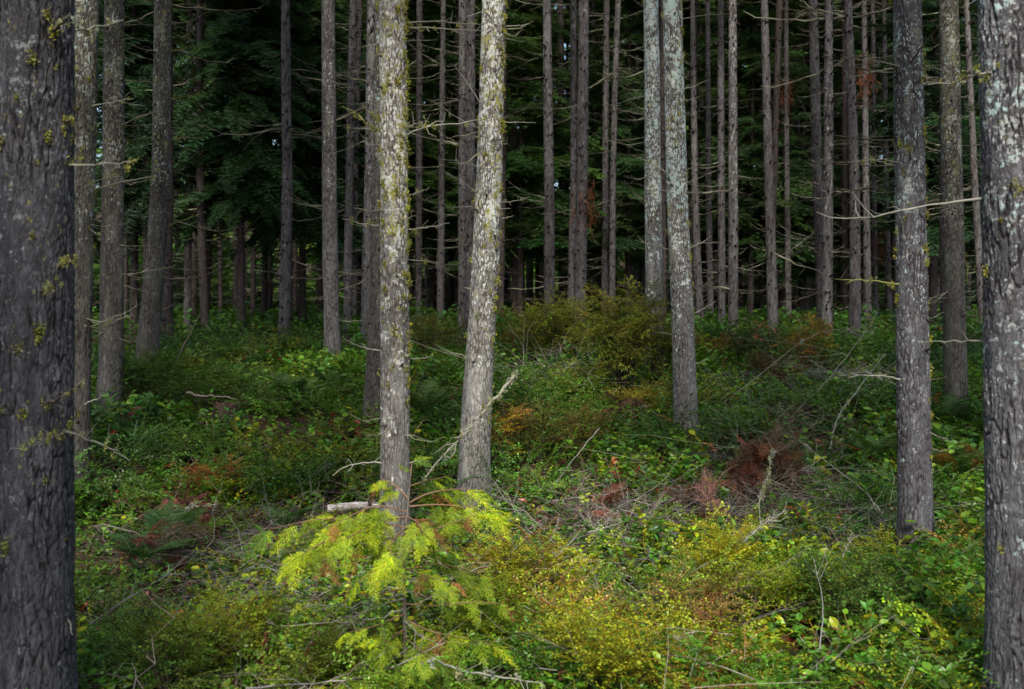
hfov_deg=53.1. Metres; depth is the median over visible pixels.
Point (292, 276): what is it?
conifer
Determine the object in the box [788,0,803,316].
conifer
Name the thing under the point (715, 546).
shrub
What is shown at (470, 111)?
conifer tree
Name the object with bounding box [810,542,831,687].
fallen branch
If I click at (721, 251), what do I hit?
conifer tree
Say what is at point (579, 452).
fallen branch
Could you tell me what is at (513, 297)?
conifer
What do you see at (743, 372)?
fallen log
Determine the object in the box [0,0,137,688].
conifer tree
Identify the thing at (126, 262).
conifer
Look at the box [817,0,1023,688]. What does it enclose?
conifer tree
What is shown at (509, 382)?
fallen branch
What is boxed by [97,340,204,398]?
shrub
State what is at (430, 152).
understory conifer
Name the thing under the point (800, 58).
understory conifer
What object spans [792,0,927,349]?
conifer tree
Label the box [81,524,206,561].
fern
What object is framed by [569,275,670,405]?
shrub
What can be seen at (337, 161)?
understory conifer
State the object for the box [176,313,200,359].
fallen branch
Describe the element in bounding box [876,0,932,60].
conifer
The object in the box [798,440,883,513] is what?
fallen branch
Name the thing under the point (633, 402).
dead branch
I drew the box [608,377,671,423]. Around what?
shrub
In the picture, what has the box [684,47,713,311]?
conifer
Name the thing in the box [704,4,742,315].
conifer
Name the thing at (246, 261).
conifer
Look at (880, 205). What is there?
understory conifer
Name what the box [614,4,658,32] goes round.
conifer
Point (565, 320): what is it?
shrub
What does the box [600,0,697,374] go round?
conifer tree
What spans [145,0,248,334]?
conifer tree
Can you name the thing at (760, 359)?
shrub
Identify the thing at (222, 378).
shrub
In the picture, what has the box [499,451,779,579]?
brush pile
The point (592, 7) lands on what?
conifer tree
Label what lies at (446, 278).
conifer
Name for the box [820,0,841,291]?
conifer
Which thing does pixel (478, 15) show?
conifer
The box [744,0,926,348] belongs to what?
conifer tree
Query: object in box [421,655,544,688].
fallen branch
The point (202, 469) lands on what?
shrub
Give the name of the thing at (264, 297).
conifer tree
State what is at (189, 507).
fallen branch
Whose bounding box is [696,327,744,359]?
shrub
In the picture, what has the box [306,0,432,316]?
understory conifer
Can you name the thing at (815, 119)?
conifer tree
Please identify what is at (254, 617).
shrub
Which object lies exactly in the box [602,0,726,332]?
conifer tree
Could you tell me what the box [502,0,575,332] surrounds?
conifer tree
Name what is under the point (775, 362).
fallen branch
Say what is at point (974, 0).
sky
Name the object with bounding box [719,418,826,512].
dead branch
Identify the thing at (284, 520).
fern
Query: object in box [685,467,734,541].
dead branch
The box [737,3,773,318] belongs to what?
conifer tree
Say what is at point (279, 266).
conifer
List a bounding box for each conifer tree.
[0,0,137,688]
[74,0,155,498]
[92,0,171,416]
[124,0,213,387]
[124,0,248,336]
[124,0,320,315]
[125,0,269,349]
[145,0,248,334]
[173,16,235,312]
[175,0,245,270]
[182,0,311,316]
[186,0,365,345]
[224,50,279,311]
[232,217,275,325]
[260,43,312,311]
[268,0,410,340]
[269,0,429,345]
[288,0,366,366]
[315,0,443,426]
[333,0,486,571]
[336,0,366,315]
[407,0,450,324]
[407,0,477,330]
[407,0,536,340]
[409,0,454,313]
[414,0,532,344]
[431,0,533,514]
[434,23,480,312]
[449,0,569,331]
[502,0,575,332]
[504,0,552,309]
[507,0,600,309]
[508,33,556,309]
[537,0,618,338]
[551,0,632,325]
[563,0,643,320]
[566,0,638,320]
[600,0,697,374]
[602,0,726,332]
[623,7,643,311]
[633,0,740,458]
[639,0,774,333]
[662,0,762,331]
[689,0,796,330]
[692,0,758,326]
[716,0,757,309]
[724,1,775,313]
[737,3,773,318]
[740,0,889,327]
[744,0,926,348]
[751,0,843,317]
[754,0,838,338]
[771,0,824,303]
[790,0,894,326]
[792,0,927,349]
[796,0,860,321]
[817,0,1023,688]
[833,0,892,319]
[837,0,964,551]
[873,0,894,329]
[922,0,980,330]
[923,0,982,323]
[924,0,982,418]
[968,3,976,15]
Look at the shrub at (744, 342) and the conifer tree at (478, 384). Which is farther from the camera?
the shrub at (744, 342)
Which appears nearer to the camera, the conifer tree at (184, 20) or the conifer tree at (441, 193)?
the conifer tree at (441, 193)
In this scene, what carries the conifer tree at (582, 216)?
on the ground at (302, 418)
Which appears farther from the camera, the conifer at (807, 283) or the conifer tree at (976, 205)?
the conifer at (807, 283)
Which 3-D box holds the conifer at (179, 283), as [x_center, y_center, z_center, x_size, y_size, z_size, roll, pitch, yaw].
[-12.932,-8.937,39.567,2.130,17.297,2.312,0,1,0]
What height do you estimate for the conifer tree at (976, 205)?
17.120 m
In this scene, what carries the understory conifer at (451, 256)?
on the ground at (302, 418)
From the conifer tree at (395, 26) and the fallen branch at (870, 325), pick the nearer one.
the conifer tree at (395, 26)
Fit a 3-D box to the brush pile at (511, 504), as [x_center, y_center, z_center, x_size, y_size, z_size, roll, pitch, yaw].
[0.231,1.534,7.334,1.710,1.322,1.964,0,1,-26]
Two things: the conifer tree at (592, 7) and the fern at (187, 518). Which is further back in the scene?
the conifer tree at (592, 7)
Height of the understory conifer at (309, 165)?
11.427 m
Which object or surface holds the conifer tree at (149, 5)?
on the ground at (302, 418)
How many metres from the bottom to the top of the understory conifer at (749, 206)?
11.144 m
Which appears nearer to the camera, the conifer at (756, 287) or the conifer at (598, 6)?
the conifer at (598, 6)
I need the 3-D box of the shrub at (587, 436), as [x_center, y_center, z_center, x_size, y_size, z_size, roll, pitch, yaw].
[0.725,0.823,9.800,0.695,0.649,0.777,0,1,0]
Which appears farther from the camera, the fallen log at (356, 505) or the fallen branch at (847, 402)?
the fallen branch at (847, 402)
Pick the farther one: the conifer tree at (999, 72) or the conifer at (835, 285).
the conifer at (835, 285)
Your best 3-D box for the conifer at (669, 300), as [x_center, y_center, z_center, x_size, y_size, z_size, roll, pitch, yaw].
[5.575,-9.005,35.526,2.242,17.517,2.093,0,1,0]
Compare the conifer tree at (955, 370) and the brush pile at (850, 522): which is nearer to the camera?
the brush pile at (850, 522)
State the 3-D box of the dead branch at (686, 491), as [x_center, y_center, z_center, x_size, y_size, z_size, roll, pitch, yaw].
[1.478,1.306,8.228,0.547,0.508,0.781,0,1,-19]
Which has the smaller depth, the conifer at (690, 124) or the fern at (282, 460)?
the fern at (282, 460)
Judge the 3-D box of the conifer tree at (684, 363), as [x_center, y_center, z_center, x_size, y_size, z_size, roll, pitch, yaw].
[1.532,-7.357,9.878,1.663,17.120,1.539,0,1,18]
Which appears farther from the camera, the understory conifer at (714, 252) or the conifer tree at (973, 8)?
the understory conifer at (714, 252)
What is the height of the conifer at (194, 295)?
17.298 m
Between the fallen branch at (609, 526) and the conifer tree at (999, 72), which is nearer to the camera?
the conifer tree at (999, 72)
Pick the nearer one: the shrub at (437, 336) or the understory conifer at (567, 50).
the shrub at (437, 336)
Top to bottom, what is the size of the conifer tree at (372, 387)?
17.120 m
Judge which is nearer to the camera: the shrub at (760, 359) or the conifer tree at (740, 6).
the shrub at (760, 359)
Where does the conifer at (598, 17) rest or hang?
on the ground at (302, 418)
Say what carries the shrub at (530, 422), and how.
on the ground at (302, 418)
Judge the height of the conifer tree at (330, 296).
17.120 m
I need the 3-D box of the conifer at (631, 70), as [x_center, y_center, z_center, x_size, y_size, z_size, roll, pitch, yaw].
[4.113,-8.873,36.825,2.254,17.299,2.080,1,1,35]
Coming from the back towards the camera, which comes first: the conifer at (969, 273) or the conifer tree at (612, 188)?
the conifer at (969, 273)
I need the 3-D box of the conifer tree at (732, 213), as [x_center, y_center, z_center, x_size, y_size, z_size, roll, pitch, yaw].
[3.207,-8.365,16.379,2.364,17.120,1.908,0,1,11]
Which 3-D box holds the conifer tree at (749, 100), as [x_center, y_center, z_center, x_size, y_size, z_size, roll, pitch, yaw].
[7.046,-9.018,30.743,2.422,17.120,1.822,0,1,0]
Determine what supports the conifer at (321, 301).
on the ground at (302, 418)
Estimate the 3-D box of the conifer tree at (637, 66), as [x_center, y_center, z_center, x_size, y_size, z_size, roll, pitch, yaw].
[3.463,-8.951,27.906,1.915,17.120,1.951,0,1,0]
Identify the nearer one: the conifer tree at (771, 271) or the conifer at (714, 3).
the conifer tree at (771, 271)
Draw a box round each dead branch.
[113,516,213,578]
[129,475,246,538]
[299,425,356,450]
[581,482,634,529]
[599,389,649,428]
[655,475,730,520]
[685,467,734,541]
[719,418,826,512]
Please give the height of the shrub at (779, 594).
0.576 m
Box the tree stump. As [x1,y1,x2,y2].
[209,401,239,427]
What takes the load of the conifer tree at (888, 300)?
on the ground at (302, 418)
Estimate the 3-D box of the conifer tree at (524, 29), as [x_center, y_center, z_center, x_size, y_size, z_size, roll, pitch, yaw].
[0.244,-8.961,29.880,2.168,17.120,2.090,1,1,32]
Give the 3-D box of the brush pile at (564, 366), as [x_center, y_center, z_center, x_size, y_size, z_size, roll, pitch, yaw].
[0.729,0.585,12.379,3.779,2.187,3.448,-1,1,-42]
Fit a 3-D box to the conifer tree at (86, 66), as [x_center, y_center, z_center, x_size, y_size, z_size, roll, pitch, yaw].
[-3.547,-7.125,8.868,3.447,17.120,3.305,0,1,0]
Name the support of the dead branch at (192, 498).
on the ground at (302, 418)
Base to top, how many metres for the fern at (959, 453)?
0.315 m
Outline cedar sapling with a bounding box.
[243,455,518,688]
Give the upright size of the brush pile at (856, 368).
1.966 m
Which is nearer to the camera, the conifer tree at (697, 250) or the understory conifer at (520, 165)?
the conifer tree at (697, 250)
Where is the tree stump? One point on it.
(220, 405)
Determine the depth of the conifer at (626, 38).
34.80 m
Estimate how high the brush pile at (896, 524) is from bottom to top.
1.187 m
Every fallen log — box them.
[327,497,378,512]
[705,367,895,384]
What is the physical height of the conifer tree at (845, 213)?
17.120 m
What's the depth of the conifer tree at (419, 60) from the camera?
23.92 m
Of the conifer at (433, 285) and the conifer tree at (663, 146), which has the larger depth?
the conifer at (433, 285)
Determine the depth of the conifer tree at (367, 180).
15.91 m
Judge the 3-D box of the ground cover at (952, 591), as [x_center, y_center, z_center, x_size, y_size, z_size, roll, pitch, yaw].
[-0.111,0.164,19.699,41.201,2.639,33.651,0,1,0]
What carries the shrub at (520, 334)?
on the ground at (302, 418)
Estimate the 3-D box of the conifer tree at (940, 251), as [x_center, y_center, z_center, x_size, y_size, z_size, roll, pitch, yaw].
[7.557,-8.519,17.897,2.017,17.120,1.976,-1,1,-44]
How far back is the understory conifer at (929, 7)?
20.77 m
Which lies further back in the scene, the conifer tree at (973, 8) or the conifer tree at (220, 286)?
the conifer tree at (220, 286)
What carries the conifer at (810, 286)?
on the ground at (302, 418)
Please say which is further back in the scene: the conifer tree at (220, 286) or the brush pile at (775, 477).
the conifer tree at (220, 286)
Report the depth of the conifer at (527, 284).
40.49 m
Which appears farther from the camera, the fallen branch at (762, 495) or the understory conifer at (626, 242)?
the understory conifer at (626, 242)
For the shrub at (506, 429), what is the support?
on the ground at (302, 418)
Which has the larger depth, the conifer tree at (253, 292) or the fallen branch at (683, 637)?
the conifer tree at (253, 292)
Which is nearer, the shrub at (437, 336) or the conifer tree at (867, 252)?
the shrub at (437, 336)
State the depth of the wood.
45.62 m
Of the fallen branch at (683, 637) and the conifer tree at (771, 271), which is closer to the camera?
the fallen branch at (683, 637)
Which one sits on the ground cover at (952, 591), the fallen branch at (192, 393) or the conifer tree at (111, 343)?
the fallen branch at (192, 393)
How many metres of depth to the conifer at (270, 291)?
26.16 m
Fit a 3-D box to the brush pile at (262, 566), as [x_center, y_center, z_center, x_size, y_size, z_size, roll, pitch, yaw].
[-1.066,1.557,5.803,2.400,1.672,2.388,0,1,0]
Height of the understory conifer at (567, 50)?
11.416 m
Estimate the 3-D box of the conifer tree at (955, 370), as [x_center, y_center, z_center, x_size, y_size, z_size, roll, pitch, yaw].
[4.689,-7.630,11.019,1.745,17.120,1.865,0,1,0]
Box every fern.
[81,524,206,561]
[139,498,215,538]
[259,505,321,528]
[262,371,334,403]
[271,449,300,467]
[291,362,358,385]
[410,377,461,416]
[834,427,896,462]
[891,387,982,423]
[896,442,983,472]
[940,440,983,471]
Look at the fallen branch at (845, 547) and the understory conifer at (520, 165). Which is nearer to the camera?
the fallen branch at (845, 547)
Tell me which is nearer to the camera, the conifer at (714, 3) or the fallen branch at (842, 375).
the fallen branch at (842, 375)
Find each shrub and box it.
[90,583,263,688]
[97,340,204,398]
[119,411,240,475]
[132,573,306,679]
[142,357,275,413]
[166,451,254,504]
[232,598,405,688]
[236,321,323,365]
[409,303,467,374]
[421,566,549,668]
[454,519,575,607]
[491,398,534,470]
[496,301,565,369]
[498,389,574,464]
[516,282,598,373]
[517,580,702,688]
[555,398,622,459]
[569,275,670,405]
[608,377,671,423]
[625,295,701,397]
[637,555,757,639]
[670,518,772,598]
[693,536,866,634]
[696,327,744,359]
[718,325,782,368]
[739,347,822,391]
[771,312,837,368]
[776,546,904,635]
[777,530,929,642]
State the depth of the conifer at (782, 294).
26.42 m
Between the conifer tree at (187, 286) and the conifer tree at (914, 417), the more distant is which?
the conifer tree at (187, 286)
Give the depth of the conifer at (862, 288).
33.27 m
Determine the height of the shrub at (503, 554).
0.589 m
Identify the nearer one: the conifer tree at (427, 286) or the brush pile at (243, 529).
the brush pile at (243, 529)
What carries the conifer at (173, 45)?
on the ground at (302, 418)
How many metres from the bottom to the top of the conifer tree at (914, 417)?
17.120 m
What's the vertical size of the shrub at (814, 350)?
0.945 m
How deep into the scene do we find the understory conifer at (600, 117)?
32.66 m
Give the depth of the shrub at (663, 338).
12.13 m
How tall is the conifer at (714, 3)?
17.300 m
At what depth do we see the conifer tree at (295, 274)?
29.90 m
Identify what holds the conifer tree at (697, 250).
on the ground at (302, 418)
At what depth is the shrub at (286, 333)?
14.40 m
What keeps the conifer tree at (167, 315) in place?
on the ground at (302, 418)
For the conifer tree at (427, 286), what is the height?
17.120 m
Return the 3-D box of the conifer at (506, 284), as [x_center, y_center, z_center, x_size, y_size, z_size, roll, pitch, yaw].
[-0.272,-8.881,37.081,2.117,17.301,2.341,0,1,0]
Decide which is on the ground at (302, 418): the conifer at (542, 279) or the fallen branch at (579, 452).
the conifer at (542, 279)
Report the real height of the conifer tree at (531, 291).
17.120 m
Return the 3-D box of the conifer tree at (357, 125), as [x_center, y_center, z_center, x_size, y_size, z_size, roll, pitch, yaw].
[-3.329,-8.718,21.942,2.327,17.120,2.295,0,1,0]
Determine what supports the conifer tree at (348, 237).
on the ground at (302, 418)
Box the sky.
[96,0,976,186]
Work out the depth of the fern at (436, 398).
10.57 m
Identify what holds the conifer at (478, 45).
on the ground at (302, 418)
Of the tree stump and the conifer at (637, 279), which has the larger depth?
the conifer at (637, 279)
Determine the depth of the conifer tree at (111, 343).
10.89 m
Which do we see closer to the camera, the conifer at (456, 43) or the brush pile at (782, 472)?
the brush pile at (782, 472)
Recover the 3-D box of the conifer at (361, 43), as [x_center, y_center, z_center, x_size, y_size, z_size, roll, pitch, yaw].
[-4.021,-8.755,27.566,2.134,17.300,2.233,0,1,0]
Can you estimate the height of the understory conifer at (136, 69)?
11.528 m
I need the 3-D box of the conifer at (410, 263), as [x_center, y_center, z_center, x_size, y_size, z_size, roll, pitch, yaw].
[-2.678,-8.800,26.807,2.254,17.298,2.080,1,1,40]
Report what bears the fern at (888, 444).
on the ground at (302, 418)
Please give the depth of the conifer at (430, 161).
35.65 m
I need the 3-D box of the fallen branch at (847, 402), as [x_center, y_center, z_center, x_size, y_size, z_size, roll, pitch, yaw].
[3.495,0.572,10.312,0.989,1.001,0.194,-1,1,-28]
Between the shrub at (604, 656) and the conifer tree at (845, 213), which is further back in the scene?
the conifer tree at (845, 213)
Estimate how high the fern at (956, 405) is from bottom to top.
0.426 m
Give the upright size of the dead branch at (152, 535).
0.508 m
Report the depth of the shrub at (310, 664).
4.43 m
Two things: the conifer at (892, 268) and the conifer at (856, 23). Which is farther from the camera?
the conifer at (856, 23)
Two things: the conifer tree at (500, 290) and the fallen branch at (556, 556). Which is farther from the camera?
the conifer tree at (500, 290)
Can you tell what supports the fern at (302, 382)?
on the ground at (302, 418)
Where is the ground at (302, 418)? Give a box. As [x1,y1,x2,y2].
[74,212,983,688]
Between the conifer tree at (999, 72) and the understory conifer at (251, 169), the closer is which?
the conifer tree at (999, 72)
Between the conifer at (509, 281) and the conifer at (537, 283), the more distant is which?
the conifer at (509, 281)
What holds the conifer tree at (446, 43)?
on the ground at (302, 418)
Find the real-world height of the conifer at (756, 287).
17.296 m
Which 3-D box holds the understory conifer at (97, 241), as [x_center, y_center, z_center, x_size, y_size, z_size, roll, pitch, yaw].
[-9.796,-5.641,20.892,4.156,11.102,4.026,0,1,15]
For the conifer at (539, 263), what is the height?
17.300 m
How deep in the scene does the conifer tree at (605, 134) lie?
23.82 m
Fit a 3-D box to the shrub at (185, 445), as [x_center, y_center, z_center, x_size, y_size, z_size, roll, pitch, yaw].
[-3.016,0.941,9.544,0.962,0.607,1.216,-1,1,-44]
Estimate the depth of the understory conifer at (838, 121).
30.89 m
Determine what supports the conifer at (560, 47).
on the ground at (302, 418)
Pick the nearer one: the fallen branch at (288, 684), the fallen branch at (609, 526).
the fallen branch at (288, 684)
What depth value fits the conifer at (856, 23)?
28.41 m
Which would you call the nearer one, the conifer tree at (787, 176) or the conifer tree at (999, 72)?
the conifer tree at (999, 72)
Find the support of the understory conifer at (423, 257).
on the ground at (302, 418)
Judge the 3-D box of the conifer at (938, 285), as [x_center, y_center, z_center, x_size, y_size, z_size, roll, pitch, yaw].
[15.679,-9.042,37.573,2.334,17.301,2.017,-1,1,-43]
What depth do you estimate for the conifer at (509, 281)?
45.83 m
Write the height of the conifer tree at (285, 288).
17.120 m
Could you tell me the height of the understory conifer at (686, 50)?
12.600 m
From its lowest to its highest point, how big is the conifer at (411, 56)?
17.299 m
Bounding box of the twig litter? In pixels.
[75,322,984,688]
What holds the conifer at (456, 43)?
on the ground at (302, 418)
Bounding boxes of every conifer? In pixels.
[0,1,140,259]
[92,2,103,315]
[94,0,215,335]
[124,26,143,314]
[126,5,183,269]
[134,0,321,335]
[137,0,181,180]
[173,45,185,310]
[174,6,198,324]
[223,0,366,330]
[229,100,247,305]
[233,4,297,312]
[273,146,280,299]
[291,249,292,309]
[292,2,366,298]
[300,19,345,310]
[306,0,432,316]
[336,1,366,196]
[342,8,454,259]
[362,0,476,313]
[406,10,413,296]
[408,0,416,319]
[409,9,507,311]
[412,25,449,312]
[413,1,454,316]
[424,0,479,322]
[439,45,449,309]
[444,0,606,315]
[448,28,543,298]
[450,0,481,159]
[451,1,518,297]
[478,31,510,304]
[504,1,543,311]
[505,0,638,296]
[508,125,526,310]
[524,1,556,306]
[524,98,556,310]
[525,97,534,307]
[539,5,564,308]
[554,0,569,309]
[555,1,613,316]
[560,0,689,320]
[565,0,643,309]
[588,1,610,311]
[609,10,641,302]
[611,0,658,311]
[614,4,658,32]
[616,6,712,283]
[618,58,639,308]
[620,13,659,297]
[623,0,760,284]
[666,16,771,310]
[668,256,670,311]
[669,0,702,314]
[682,0,727,312]
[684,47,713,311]
[687,0,833,321]
[688,34,716,217]
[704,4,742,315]
[713,32,725,309]
[738,0,870,315]
[742,16,835,308]
[742,19,801,302]
[742,54,771,302]
[751,0,791,314]
[770,15,834,312]
[777,1,888,311]
[778,11,784,314]
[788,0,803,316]
[794,61,820,309]
[812,0,939,305]
[812,76,834,313]
[819,1,856,313]
[819,1,887,312]
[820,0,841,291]
[836,0,887,308]
[853,0,895,319]
[858,0,982,330]
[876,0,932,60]
[927,0,981,297]
[937,18,964,302]
[961,0,979,310]
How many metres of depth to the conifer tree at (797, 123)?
29.99 m
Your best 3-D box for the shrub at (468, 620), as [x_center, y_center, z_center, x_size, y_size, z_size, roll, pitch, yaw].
[-0.134,1.381,5.085,0.655,0.568,0.741,0,1,0]
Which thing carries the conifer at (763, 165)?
on the ground at (302, 418)
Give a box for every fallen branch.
[89,555,198,624]
[173,500,218,514]
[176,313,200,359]
[186,391,236,399]
[246,621,464,688]
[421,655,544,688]
[423,370,518,484]
[530,534,577,579]
[555,429,598,483]
[589,506,626,551]
[636,628,726,684]
[721,327,873,405]
[741,503,788,543]
[756,438,777,511]
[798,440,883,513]
[805,307,878,404]
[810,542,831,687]
[824,526,866,574]
[828,353,885,451]
[839,366,895,384]
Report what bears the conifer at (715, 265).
on the ground at (302, 418)
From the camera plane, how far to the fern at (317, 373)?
11.97 m
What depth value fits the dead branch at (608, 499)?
7.92 m
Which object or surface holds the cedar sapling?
on the ground at (302, 418)
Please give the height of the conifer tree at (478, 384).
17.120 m
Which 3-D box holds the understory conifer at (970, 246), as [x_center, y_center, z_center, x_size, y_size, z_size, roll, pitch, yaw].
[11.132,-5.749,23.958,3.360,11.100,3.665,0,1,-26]
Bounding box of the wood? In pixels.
[93,3,980,319]
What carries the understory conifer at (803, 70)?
on the ground at (302, 418)
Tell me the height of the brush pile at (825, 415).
1.806 m
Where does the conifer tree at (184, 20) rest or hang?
on the ground at (302, 418)
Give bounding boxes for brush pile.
[78,465,399,591]
[140,483,522,670]
[411,308,697,398]
[445,464,691,574]
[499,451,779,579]
[502,495,822,681]
[611,345,893,486]
[635,466,980,555]
[642,313,935,422]
[653,416,880,508]
[653,417,875,516]
[819,473,980,550]
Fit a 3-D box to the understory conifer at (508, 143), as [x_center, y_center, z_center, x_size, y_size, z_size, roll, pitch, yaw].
[-0.392,-6.735,33.867,4.029,12.646,3.662,1,1,36]
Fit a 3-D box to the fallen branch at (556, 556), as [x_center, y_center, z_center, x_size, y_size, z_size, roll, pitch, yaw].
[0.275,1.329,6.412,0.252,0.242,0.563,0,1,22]
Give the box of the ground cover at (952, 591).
[26,297,998,688]
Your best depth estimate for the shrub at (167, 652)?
4.43 m
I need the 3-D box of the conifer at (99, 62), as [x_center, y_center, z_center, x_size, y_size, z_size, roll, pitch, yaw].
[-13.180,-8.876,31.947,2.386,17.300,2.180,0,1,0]
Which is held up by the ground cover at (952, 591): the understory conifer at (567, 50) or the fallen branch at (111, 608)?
the fallen branch at (111, 608)
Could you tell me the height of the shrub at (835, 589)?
0.539 m
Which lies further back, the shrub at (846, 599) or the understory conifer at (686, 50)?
the understory conifer at (686, 50)
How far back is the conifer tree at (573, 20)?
20.89 m
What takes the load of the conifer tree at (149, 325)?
on the ground at (302, 418)
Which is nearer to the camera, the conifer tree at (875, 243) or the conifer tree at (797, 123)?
the conifer tree at (875, 243)
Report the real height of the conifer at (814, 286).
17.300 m
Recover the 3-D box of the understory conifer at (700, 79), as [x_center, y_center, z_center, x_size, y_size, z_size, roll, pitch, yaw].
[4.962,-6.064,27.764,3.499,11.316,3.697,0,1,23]
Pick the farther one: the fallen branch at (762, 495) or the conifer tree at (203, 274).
the conifer tree at (203, 274)
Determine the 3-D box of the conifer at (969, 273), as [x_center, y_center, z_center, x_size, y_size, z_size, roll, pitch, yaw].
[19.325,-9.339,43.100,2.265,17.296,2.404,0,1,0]
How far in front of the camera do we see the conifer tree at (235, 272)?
31.92 m
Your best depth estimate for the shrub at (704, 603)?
5.35 m
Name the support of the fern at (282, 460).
on the ground at (302, 418)
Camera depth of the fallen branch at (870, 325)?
11.26 m
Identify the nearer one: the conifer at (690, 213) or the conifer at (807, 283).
the conifer at (690, 213)
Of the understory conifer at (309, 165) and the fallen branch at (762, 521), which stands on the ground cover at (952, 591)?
the fallen branch at (762, 521)
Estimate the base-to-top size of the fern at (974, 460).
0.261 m
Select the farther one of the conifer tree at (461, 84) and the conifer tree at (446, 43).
the conifer tree at (446, 43)
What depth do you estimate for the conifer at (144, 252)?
34.59 m
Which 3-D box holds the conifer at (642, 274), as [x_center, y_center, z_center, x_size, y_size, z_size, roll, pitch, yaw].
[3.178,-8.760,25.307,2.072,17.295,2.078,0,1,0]
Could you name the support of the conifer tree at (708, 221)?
on the ground at (302, 418)
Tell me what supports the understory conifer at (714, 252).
on the ground at (302, 418)
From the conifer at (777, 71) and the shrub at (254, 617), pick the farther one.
the conifer at (777, 71)
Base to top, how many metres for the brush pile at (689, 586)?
1.312 m
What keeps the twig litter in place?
on the ground at (302, 418)

